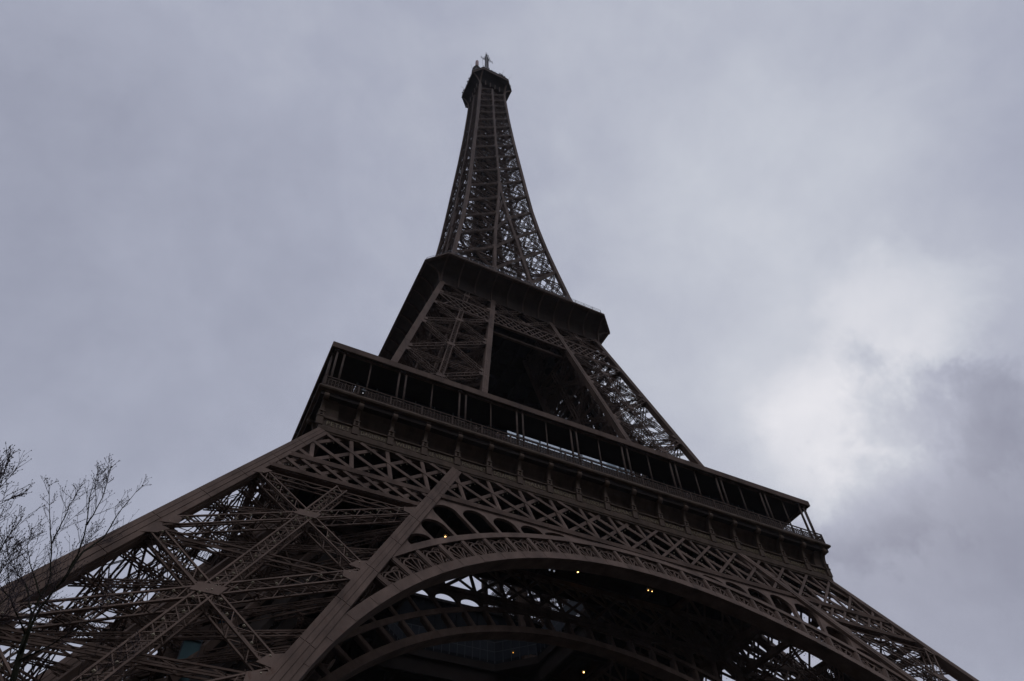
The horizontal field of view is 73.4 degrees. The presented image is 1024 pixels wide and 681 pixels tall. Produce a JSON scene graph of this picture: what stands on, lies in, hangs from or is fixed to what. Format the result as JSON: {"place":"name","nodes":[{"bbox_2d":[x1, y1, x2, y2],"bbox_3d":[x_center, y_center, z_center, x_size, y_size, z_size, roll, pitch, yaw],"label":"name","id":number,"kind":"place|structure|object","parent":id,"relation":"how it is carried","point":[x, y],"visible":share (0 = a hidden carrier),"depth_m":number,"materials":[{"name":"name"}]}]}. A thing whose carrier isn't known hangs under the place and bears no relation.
{"place":"outdoors","nodes":[
{"label":"outdoors","id":0,"kind":"place"},
{"bbox_2d":[386,593,565,663],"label":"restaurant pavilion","id":1,"kind":"structure","parent":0,"point":[423,602],"depth_m":117.11,"materials":[{"name":"black glass"}]},
{"bbox_2d":[0,0,1023,680],"label":"sky","id":2,"kind":"structure","parent":0,"point":[796,227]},
{"bbox_2d":[507,431,638,481],"bbox_3d":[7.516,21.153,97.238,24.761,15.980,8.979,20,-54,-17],"label":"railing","id":3,"kind":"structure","parent":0,"point":[568,451],"depth_m":99.74,"materials":[{"name":"black metal"}]},
{"label":"ground","id":4,"kind":"structure","parent":0,"visible":0},
{"bbox_2d":[0,442,53,624],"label":"bare tree","id":5,"kind":"object","parent":4,"relation":"on","point":[18,542],"visible":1,"depth_m":15.28,"materials":[{"name":"brown plant"}]},
{"bbox_2d":[0,453,151,680],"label":"bare tree","id":6,"kind":"object","parent":4,"relation":"on","point":[19,658],"visible":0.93,"depth_m":18.26,"materials":[{"name":"brown plant"}]},
{"bbox_2d":[0,54,978,680],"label":"lattice tower","id":7,"kind":"structure","parent":4,"relation":"on","point":[332,558],"depth_m":78.60,"materials":[{"name":"brown metal"}]},
{"bbox_2d":[177,640,202,680],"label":"window","id":8,"kind":"structure","parent":7,"relation":"in","point":[188,648],"depth_m":42.83,"materials":[{"name":"teal"}]}
]}

